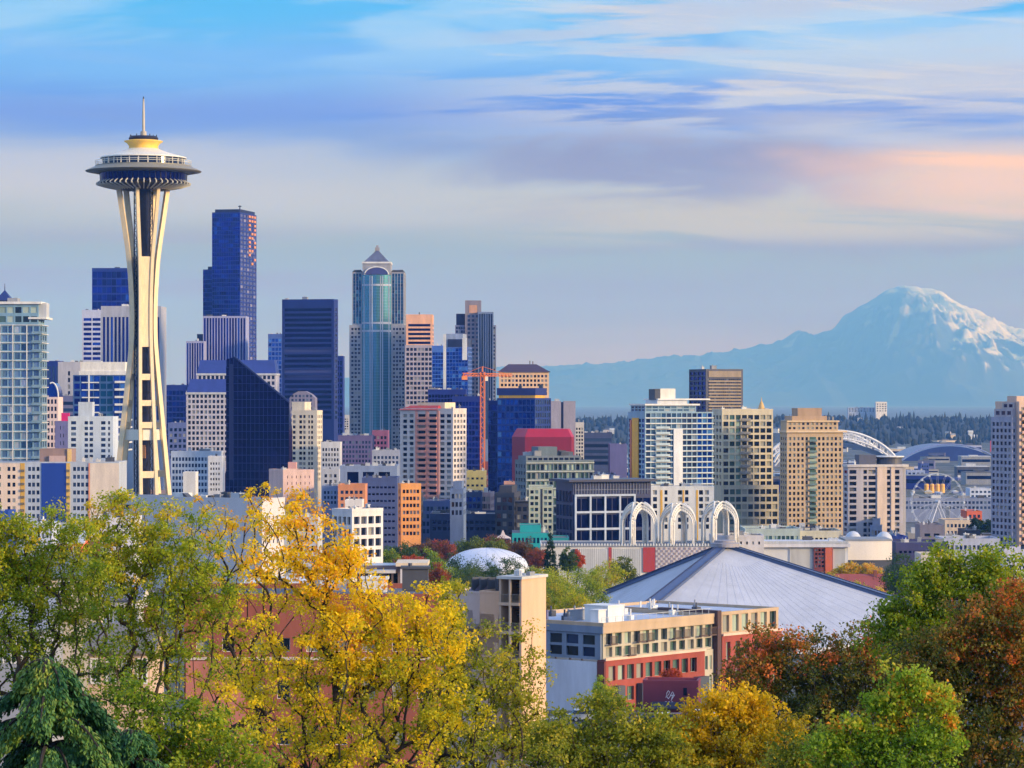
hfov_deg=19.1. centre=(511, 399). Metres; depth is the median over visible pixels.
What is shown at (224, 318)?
window
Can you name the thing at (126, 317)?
window
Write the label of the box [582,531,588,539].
window
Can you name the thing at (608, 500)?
window
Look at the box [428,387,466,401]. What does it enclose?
glass tower
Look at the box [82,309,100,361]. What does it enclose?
office tower
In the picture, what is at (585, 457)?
window
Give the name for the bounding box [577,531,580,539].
window
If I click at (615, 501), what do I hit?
window
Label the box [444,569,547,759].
apartment block
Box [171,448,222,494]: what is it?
office block
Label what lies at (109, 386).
window
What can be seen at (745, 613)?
window frame
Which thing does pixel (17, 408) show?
window
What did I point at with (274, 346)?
office tower
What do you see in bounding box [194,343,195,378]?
window
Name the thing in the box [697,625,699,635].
window
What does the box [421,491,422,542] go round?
city block
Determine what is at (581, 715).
parked car
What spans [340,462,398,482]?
office block
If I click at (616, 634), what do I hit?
window
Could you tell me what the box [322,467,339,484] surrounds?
annex
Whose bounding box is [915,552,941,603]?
ribbed shed
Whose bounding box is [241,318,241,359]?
window
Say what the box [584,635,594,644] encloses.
window
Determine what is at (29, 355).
window
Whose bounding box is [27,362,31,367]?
window
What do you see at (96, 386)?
window
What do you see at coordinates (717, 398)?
window
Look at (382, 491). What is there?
office block
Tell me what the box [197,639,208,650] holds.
window
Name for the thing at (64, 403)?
window
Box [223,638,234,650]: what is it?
window
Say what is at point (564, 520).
window
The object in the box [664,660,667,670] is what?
window
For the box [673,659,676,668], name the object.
window
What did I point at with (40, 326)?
window
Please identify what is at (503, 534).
tent
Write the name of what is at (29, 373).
window
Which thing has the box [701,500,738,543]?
lattice arch
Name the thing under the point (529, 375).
office block
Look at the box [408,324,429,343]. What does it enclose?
window
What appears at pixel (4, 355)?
window
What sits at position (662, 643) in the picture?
window
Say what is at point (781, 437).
window
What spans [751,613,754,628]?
window
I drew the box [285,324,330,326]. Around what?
window
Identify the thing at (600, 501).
window
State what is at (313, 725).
window
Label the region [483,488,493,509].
city block
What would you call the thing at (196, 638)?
window frame
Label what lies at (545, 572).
park tree
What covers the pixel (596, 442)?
office block
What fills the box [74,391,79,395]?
window
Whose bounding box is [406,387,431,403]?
window
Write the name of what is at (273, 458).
window pane
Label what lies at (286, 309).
window
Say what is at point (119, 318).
window
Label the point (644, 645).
window
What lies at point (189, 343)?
window
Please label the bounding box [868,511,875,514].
window
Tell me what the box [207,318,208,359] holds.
window
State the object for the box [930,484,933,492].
storage tank
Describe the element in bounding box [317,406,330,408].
window
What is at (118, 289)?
window
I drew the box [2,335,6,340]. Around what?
window
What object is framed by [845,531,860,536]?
roof dome
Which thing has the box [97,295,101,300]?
window
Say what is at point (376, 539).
window
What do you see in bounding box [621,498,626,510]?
window
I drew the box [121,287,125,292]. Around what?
window
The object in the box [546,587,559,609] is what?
park tree
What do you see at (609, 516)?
window
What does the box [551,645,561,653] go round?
window
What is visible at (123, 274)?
window
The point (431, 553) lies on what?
park tree
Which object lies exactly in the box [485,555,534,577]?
park tree
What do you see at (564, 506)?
window
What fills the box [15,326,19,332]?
window
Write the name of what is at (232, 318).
window
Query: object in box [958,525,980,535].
city block
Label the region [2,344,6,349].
window
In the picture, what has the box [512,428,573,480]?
crimson block
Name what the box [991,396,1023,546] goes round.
apartment tower
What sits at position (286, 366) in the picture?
window
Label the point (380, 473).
window
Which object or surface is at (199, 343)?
window
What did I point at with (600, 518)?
window
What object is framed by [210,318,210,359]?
window
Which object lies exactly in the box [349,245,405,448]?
skyscraper
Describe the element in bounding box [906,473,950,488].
warehouse
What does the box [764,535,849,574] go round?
exhibition hall
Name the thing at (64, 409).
window
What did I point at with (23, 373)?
window
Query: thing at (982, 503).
dock building
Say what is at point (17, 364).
window
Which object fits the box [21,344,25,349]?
window
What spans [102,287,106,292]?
window
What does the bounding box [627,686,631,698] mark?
window
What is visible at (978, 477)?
warehouse
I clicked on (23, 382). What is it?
window
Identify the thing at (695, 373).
window
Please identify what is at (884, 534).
roof dome
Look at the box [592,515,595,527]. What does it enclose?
window
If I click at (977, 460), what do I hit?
warehouse
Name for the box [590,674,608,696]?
park tree
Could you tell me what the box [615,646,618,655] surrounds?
window
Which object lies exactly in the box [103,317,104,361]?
window
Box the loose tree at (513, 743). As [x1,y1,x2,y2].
[386,576,571,767]
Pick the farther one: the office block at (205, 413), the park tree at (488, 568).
the office block at (205, 413)
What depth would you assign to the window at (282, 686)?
240.24 m
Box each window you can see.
[0,307,36,321]
[0,424,38,456]
[0,490,14,508]
[2,326,6,332]
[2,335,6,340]
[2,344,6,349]
[2,353,6,358]
[2,362,6,367]
[2,371,6,376]
[2,380,6,385]
[2,389,6,394]
[2,397,6,403]
[2,406,6,411]
[2,415,6,420]
[10,636,21,663]
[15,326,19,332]
[15,335,19,340]
[15,344,19,349]
[15,353,19,358]
[15,362,19,367]
[15,371,19,376]
[15,380,19,385]
[15,389,19,394]
[15,397,19,403]
[15,406,19,411]
[15,415,19,420]
[21,326,25,332]
[21,335,25,340]
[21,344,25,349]
[21,353,25,358]
[21,362,25,367]
[21,371,25,376]
[21,380,25,385]
[21,389,25,394]
[21,397,25,403]
[21,406,25,411]
[21,415,25,420]
[27,326,31,332]
[27,335,31,340]
[27,344,31,349]
[27,353,31,358]
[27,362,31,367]
[27,371,31,376]
[27,380,31,385]
[27,389,31,394]
[27,397,31,403]
[27,406,31,411]
[27,415,31,420]
[34,397,38,402]
[40,326,45,446]
[48,366,50,385]
[52,366,54,382]
[56,366,57,382]
[60,581,71,597]
[63,402,72,404]
[63,408,72,411]
[74,376,79,380]
[74,384,79,388]
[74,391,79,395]
[90,658,100,683]
[94,376,99,380]
[94,384,99,388]
[94,391,99,395]
[97,272,101,277]
[97,279,101,284]
[97,287,101,292]
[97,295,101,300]
[100,170,186,179]
[102,272,106,277]
[102,279,106,284]
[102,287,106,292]
[102,295,106,300]
[103,155,183,163]
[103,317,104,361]
[106,604,113,622]
[106,659,116,681]
[107,317,108,361]
[107,376,112,380]
[107,384,112,388]
[107,391,112,395]
[107,399,112,403]
[107,406,112,410]
[111,317,112,361]
[115,317,116,361]
[116,272,120,277]
[116,279,120,284]
[116,287,120,292]
[116,295,120,300]
[118,317,120,361]
[121,272,125,277]
[121,279,125,284]
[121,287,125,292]
[121,295,125,300]
[122,317,124,361]
[126,317,127,361]
[137,658,147,683]
[157,317,158,419]
[187,343,187,384]
[188,447,225,460]
[189,343,190,379]
[192,343,192,378]
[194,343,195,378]
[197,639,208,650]
[199,343,200,361]
[203,248,239,315]
[204,318,205,340]
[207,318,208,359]
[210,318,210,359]
[210,462,219,490]
[212,318,213,359]
[215,318,216,359]
[218,318,219,359]
[221,318,222,359]
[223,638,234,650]
[224,318,224,359]
[226,318,227,358]
[229,318,230,357]
[232,318,233,357]
[235,318,236,356]
[238,318,239,359]
[241,214,255,359]
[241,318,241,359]
[243,318,244,359]
[278,638,289,649]
[278,680,289,697]
[278,725,289,743]
[285,308,330,310]
[285,313,330,316]
[285,318,330,321]
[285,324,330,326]
[285,329,330,331]
[285,334,330,336]
[285,339,330,341]
[285,344,330,346]
[285,349,330,351]
[285,354,330,356]
[285,359,330,362]
[285,365,330,367]
[285,370,330,372]
[285,375,330,377]
[285,380,330,382]
[285,385,330,387]
[285,390,330,392]
[285,395,330,397]
[287,476,309,509]
[307,725,318,743]
[317,401,330,403]
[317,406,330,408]
[347,472,358,482]
[351,328,403,448]
[353,300,402,323]
[361,516,364,523]
[362,275,390,448]
[363,472,373,476]
[365,268,387,273]
[368,516,371,523]
[368,527,371,534]
[375,538,378,545]
[379,472,389,475]
[393,573,397,582]
[393,682,403,696]
[395,732,402,743]
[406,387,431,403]
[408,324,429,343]
[454,414,464,486]
[466,466,479,469]
[472,314,491,438]
[483,497,489,508]
[493,327,494,399]
[498,471,511,488]
[516,464,524,495]
[535,400,549,427]
[551,633,561,641]
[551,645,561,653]
[560,490,562,501]
[560,504,562,515]
[560,518,562,528]
[563,491,565,501]
[563,505,565,515]
[563,518,565,529]
[567,634,594,656]
[567,646,577,654]
[570,491,572,502]
[570,505,572,515]
[570,519,572,529]
[577,499,580,510]
[577,515,580,527]
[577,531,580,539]
[582,498,588,510]
[582,515,588,527]
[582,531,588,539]
[584,438,610,441]
[584,444,607,446]
[584,450,607,452]
[584,456,607,458]
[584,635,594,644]
[592,498,595,510]
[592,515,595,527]
[592,531,595,539]
[594,461,607,464]
[597,498,603,510]
[597,515,603,527]
[597,531,603,539]
[606,498,611,510]
[606,514,611,526]
[606,531,611,539]
[606,634,609,643]
[606,647,609,656]
[609,666,612,679]
[612,498,618,510]
[612,514,618,526]
[612,531,618,539]
[615,633,618,642]
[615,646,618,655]
[618,665,621,678]
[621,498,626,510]
[627,664,631,677]
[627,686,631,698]
[629,413,711,482]
[634,631,637,641]
[636,514,641,526]
[636,530,641,539]
[636,663,640,676]
[643,498,649,504]
[643,644,646,652]
[646,662,649,675]
[651,419,680,483]
[652,643,655,651]
[655,661,658,674]
[661,629,664,638]
[661,642,664,650]
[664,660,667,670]
[670,628,673,637]
[670,641,673,649]
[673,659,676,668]
[682,658,685,671]
[683,688,686,695]
[690,658,694,670]
[691,372,704,411]
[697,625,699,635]
[705,625,708,634]
[705,638,708,646]
[708,398,739,411]
[714,415,720,484]
[723,615,726,631]
[726,642,727,659]
[730,415,740,529]
[732,614,735,630]
[742,614,745,629]
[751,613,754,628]
[761,612,764,627]
[770,611,773,626]
[781,437,783,525]
[868,470,875,473]
[868,493,875,496]
[868,499,875,502]
[868,505,875,508]
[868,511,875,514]
[993,525,1014,546]
[996,404,1011,414]
[1021,407,1023,541]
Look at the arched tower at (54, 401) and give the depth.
1620.25 m
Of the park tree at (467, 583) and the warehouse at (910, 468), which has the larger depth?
the warehouse at (910, 468)
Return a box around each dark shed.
[892,532,907,538]
[892,537,947,594]
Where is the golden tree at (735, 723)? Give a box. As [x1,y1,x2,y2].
[629,675,812,767]
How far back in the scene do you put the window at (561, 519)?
1141.66 m
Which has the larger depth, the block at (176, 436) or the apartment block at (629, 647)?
the block at (176, 436)
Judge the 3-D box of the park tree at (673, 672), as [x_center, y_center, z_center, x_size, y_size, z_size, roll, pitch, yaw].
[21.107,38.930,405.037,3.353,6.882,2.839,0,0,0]
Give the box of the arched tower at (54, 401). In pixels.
[47,382,62,447]
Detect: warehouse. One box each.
[773,476,779,484]
[852,445,884,449]
[889,447,905,455]
[903,466,913,469]
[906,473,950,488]
[918,458,934,468]
[920,455,949,462]
[928,453,944,455]
[929,469,938,473]
[931,441,954,443]
[932,439,960,441]
[954,463,989,476]
[958,455,990,466]
[959,443,981,451]
[961,470,990,484]
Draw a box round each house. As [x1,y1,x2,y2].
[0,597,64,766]
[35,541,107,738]
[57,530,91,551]
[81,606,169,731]
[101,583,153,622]
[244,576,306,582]
[773,427,779,432]
[834,570,885,591]
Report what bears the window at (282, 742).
in the brick apartments
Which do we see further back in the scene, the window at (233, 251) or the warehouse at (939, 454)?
the warehouse at (939, 454)
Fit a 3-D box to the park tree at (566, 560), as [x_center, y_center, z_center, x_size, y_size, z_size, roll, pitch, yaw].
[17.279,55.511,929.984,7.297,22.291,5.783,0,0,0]
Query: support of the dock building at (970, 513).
on the ground
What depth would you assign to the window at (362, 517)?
904.34 m
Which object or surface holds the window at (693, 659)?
in the apartment block at (629, 647)
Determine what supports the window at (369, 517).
in the office block at (366, 522)
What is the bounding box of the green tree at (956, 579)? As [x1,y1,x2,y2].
[850,536,1023,767]
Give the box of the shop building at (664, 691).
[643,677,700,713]
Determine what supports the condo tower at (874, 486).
on the ground
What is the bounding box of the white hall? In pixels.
[108,491,284,588]
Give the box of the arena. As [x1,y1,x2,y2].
[574,540,934,653]
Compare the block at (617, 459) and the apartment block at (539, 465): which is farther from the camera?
the block at (617, 459)
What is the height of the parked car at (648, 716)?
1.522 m
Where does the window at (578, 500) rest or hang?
in the office block at (593, 507)
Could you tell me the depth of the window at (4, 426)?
1450.26 m
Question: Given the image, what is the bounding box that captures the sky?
[0,0,1023,384]
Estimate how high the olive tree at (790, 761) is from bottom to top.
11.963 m
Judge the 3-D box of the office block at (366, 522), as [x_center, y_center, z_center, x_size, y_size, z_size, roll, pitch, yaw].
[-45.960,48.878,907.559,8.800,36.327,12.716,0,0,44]
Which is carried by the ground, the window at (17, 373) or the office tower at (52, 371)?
the office tower at (52, 371)
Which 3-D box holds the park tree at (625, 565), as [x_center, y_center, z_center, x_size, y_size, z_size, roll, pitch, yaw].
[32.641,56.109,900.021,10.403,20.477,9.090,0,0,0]
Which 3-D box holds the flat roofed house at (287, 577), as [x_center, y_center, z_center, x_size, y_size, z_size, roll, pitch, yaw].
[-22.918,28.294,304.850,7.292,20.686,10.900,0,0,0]
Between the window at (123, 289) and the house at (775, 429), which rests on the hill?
the house at (775, 429)
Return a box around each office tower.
[47,359,63,386]
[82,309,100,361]
[92,267,128,309]
[101,304,165,493]
[166,384,187,448]
[186,338,205,391]
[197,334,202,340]
[203,315,248,359]
[268,333,281,394]
[282,297,337,441]
[338,354,344,434]
[405,312,433,406]
[689,364,742,411]
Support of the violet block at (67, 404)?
on the ground
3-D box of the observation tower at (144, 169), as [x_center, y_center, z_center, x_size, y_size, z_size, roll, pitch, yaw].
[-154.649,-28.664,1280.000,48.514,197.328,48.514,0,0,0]
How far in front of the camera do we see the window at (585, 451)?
1820.37 m
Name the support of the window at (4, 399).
in the condo tower at (23, 381)
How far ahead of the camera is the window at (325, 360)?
2305.94 m
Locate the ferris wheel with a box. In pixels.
[910,473,964,522]
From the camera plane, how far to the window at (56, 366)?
2400.44 m
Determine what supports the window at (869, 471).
in the condo tower at (874, 486)
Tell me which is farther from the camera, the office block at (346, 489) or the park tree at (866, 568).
the office block at (346, 489)
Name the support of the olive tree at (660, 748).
on the ground
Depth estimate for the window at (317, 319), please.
2305.66 m
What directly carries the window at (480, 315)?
in the skyscraper at (475, 324)
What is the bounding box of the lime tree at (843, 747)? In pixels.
[794,657,972,767]
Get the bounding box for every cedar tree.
[0,656,123,767]
[112,728,168,767]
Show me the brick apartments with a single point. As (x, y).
(411, 573)
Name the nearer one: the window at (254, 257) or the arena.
the arena
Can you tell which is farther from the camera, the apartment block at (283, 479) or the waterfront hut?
the waterfront hut
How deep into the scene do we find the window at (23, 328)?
1450.26 m
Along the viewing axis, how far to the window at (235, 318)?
2520.56 m
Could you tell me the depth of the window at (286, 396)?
2302.85 m
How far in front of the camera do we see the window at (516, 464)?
1270.20 m
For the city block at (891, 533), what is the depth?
1217.78 m
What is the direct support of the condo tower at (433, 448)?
on the ground
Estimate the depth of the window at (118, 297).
2750.10 m
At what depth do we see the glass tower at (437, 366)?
2050.25 m
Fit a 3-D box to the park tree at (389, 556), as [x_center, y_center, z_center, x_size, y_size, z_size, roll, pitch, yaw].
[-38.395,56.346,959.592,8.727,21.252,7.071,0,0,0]
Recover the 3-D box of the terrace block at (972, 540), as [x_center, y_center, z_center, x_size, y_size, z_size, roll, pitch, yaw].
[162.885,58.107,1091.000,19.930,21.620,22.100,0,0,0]
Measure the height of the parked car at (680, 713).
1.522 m
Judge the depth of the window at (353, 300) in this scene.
2202.77 m
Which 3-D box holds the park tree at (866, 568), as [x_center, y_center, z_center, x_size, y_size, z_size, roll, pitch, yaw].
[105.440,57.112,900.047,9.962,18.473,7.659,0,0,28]
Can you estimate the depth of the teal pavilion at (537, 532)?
1092.95 m
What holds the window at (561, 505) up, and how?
in the office block at (593, 507)
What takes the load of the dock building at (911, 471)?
on the ground
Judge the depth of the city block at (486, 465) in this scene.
1801.57 m
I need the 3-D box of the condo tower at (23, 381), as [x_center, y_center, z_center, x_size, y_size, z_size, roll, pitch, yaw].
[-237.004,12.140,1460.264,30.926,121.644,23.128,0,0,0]
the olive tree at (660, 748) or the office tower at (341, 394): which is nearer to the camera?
the olive tree at (660, 748)
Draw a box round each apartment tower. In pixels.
[779,408,846,534]
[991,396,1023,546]
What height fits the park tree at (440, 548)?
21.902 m
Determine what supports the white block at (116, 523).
on the ground
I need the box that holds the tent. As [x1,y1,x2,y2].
[495,531,510,538]
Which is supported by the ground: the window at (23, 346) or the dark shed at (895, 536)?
the dark shed at (895, 536)
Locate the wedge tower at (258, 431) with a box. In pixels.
[225,356,291,496]
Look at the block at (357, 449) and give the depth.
1650.00 m
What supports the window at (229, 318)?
in the office tower at (225, 337)
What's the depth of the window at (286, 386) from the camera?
2305.66 m
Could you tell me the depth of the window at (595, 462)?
1820.37 m
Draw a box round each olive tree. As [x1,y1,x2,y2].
[82,652,287,767]
[506,683,726,767]
[756,722,862,767]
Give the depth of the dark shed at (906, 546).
1060.00 m
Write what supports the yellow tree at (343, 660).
on the ground
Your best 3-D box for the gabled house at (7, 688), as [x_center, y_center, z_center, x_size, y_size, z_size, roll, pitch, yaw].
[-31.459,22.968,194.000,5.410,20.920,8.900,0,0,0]
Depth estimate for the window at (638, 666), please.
421.74 m
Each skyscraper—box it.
[203,205,255,359]
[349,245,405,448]
[455,300,495,460]
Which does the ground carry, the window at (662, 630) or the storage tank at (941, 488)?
the storage tank at (941, 488)
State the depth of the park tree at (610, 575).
868.83 m
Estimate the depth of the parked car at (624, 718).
369.24 m
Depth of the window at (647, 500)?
1140.27 m
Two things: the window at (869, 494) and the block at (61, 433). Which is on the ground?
the block at (61, 433)
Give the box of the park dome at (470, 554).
[446,548,528,576]
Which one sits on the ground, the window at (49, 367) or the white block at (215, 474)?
the white block at (215, 474)
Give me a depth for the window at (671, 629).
428.23 m
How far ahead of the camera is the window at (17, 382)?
1450.26 m
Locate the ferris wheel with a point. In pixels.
(939, 501)
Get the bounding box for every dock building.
[906,469,924,473]
[906,495,990,521]
[918,461,928,473]
[938,516,972,535]
[961,507,981,519]
[966,486,990,497]
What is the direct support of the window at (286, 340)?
in the office tower at (310, 345)
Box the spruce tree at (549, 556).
[542,529,558,580]
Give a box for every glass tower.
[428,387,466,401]
[432,343,442,388]
[443,334,471,395]
[452,393,481,469]
[488,398,496,509]
[497,384,550,491]
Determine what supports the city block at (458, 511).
on the ground
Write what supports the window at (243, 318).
in the office tower at (225, 337)
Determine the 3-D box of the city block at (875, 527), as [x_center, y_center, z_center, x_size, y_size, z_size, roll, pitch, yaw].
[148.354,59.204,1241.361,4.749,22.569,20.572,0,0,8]
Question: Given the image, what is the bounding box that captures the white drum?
[839,537,891,590]
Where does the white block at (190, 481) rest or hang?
on the ground
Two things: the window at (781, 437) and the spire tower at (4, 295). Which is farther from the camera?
the spire tower at (4, 295)
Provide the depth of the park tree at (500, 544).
999.11 m
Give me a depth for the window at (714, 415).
1368.06 m
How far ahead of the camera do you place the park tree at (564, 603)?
599.41 m
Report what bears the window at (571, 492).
in the office block at (593, 507)
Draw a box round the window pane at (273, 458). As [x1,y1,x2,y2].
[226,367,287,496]
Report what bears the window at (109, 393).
in the condo tower at (101, 384)
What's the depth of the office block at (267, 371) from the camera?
2051.78 m
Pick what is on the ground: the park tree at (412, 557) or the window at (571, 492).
the park tree at (412, 557)
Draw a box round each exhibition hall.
[540,540,741,596]
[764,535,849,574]
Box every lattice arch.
[620,502,657,544]
[659,503,696,544]
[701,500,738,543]
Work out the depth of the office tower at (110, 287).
2750.23 m
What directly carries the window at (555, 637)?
in the apartment block at (629, 647)
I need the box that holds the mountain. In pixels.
[345,285,1023,405]
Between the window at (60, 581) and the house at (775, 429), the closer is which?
the window at (60, 581)
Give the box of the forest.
[575,411,990,446]
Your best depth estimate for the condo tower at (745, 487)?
1362.52 m
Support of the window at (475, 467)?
in the glass tower at (471, 404)
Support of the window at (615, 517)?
in the office block at (593, 507)
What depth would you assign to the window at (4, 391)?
1450.26 m
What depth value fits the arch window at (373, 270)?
2199.54 m
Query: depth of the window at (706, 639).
434.28 m
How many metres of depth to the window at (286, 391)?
2304.82 m
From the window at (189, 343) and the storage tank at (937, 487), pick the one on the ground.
the storage tank at (937, 487)
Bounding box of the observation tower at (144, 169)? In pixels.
[85,97,201,494]
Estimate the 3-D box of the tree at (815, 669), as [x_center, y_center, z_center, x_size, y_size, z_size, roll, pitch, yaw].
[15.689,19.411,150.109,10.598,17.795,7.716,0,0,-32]
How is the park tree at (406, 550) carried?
on the ground
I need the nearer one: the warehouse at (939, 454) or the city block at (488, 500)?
the city block at (488, 500)
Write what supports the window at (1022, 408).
in the apartment tower at (1007, 469)
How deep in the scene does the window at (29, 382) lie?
1450.26 m
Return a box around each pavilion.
[351,559,429,582]
[512,523,568,570]
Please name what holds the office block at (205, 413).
on the ground
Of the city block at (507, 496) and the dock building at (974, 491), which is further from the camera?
the dock building at (974, 491)
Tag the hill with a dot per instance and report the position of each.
(841, 427)
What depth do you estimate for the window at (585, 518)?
1131.95 m
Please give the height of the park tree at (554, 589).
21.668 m
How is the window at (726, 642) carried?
in the apartment block at (629, 647)
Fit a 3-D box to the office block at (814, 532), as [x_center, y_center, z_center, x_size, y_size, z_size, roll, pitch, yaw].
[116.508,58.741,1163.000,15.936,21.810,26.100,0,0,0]
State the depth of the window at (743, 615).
439.83 m
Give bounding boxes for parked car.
[569,708,598,720]
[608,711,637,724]
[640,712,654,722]
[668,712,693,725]
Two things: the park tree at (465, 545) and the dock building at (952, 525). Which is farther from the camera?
the dock building at (952, 525)
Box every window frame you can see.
[196,638,429,744]
[606,613,755,699]
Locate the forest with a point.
(901, 436)
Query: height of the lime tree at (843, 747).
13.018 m
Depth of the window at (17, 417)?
1450.26 m
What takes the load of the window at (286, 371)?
in the office tower at (310, 345)
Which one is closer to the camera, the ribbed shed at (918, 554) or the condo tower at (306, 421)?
the ribbed shed at (918, 554)
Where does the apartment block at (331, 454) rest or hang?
on the ground
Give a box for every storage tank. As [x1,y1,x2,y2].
[924,484,928,492]
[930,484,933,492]
[935,484,939,491]
[940,484,944,492]
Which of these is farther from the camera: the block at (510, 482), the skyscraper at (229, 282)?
the skyscraper at (229, 282)
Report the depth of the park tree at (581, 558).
934.10 m
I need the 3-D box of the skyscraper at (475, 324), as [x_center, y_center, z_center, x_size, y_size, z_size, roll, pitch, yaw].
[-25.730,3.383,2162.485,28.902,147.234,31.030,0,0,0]
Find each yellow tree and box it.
[164,481,329,767]
[199,483,509,767]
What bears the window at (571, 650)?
in the apartment block at (629, 647)
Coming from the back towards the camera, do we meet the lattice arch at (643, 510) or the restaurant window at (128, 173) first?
the restaurant window at (128, 173)
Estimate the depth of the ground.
12375.25 m
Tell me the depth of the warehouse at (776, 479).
2520.96 m
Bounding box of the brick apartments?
[184,563,441,767]
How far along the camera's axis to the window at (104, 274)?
2750.10 m
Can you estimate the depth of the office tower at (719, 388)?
1604.79 m
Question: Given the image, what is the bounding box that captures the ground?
[20,406,1023,767]
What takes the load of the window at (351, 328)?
in the skyscraper at (377, 335)
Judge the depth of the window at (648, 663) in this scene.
423.39 m
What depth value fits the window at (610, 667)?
417.24 m
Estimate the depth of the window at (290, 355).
2305.66 m
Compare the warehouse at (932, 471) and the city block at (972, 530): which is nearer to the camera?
the city block at (972, 530)
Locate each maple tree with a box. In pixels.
[0,496,130,704]
[59,486,248,757]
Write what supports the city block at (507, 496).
on the ground
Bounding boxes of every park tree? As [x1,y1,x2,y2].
[383,545,400,562]
[388,540,421,558]
[392,554,425,562]
[410,538,438,558]
[417,546,446,567]
[429,550,471,582]
[429,559,462,580]
[429,562,451,588]
[431,539,457,560]
[442,579,469,595]
[445,566,486,586]
[453,535,485,552]
[456,554,500,584]
[483,534,513,550]
[483,537,509,549]
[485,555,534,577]
[507,536,533,564]
[526,547,545,570]
[526,565,553,581]
[535,566,566,596]
[546,565,587,658]
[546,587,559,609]
[548,585,595,659]
[558,546,580,578]
[564,565,612,660]
[573,549,585,579]
[581,557,630,591]
[589,678,622,722]
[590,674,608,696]
[608,556,637,581]
[659,667,683,676]
[727,649,769,688]
[829,560,860,573]
[851,579,868,586]
[855,562,884,573]
[873,551,917,599]
[967,517,984,528]
[979,519,990,535]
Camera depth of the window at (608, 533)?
1135.13 m
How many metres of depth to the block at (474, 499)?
1340.00 m
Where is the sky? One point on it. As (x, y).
(611, 181)
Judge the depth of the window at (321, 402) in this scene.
2302.29 m
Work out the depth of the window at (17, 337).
1450.26 m
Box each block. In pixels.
[0,448,126,559]
[0,507,15,596]
[34,516,59,551]
[55,413,69,447]
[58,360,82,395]
[63,394,72,415]
[68,402,117,459]
[93,511,141,582]
[151,487,165,494]
[168,420,185,480]
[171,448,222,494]
[183,471,197,494]
[186,379,225,490]
[196,360,279,391]
[208,454,224,494]
[269,466,313,513]
[284,513,322,575]
[288,462,296,468]
[289,391,316,413]
[321,440,341,513]
[322,480,340,555]
[332,503,382,582]
[338,432,373,464]
[338,480,367,507]
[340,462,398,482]
[345,415,348,434]
[345,496,363,507]
[362,473,399,549]
[372,429,388,448]
[372,448,399,475]
[398,479,420,550]
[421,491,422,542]
[423,496,449,545]
[430,509,494,564]
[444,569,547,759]
[450,481,465,547]
[466,467,485,490]
[466,488,482,509]
[482,461,487,487]
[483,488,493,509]
[495,484,520,541]
[499,361,549,397]
[504,480,514,484]
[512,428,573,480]
[515,446,593,534]
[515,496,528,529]
[529,485,552,533]
[546,599,782,710]
[549,473,656,539]
[575,420,583,458]
[584,430,611,472]
[594,471,615,477]
[608,443,626,477]
[651,482,713,539]
[709,530,763,553]
[740,522,799,539]
[800,525,841,539]
[819,526,831,530]
[847,407,874,419]
[870,518,881,536]
[875,402,886,419]
[889,528,900,536]
[905,527,914,538]
[915,520,943,538]
[935,532,999,588]
[946,531,957,535]
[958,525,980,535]
[995,542,1023,578]
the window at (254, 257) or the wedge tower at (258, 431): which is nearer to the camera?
the wedge tower at (258, 431)
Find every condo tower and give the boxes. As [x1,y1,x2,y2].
[0,298,52,459]
[73,361,132,493]
[291,402,322,513]
[399,402,466,498]
[628,389,713,485]
[712,397,778,532]
[842,454,908,536]
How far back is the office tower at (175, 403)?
2500.24 m
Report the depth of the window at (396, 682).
240.24 m
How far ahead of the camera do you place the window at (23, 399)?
1450.26 m
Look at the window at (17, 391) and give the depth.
1450.26 m
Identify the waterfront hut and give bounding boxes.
[945,506,949,517]
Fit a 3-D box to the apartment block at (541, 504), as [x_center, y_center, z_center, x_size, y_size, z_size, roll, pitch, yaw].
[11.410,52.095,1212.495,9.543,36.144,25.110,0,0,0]
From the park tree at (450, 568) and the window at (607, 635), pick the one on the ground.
the park tree at (450, 568)
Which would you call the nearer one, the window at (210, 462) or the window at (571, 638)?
the window at (571, 638)
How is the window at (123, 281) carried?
in the office tower at (110, 287)
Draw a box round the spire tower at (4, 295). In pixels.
[0,285,11,301]
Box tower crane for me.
[461,366,512,469]
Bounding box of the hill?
[584,419,990,442]
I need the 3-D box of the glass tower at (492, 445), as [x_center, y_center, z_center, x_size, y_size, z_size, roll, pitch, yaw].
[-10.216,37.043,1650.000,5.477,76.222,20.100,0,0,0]
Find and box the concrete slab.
[551,399,574,454]
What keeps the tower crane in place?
on the ground
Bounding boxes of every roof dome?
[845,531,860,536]
[876,532,891,538]
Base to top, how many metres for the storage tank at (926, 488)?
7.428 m
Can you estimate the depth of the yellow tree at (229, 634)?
91.84 m
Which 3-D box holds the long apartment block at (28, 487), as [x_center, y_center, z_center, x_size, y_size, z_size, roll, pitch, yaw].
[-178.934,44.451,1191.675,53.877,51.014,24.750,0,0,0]
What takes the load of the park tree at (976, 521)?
on the ground
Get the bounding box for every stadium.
[773,430,895,466]
[892,441,990,460]
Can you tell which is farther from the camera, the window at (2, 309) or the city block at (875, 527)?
the window at (2, 309)
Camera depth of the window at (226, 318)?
2520.56 m
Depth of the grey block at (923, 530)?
1150.00 m

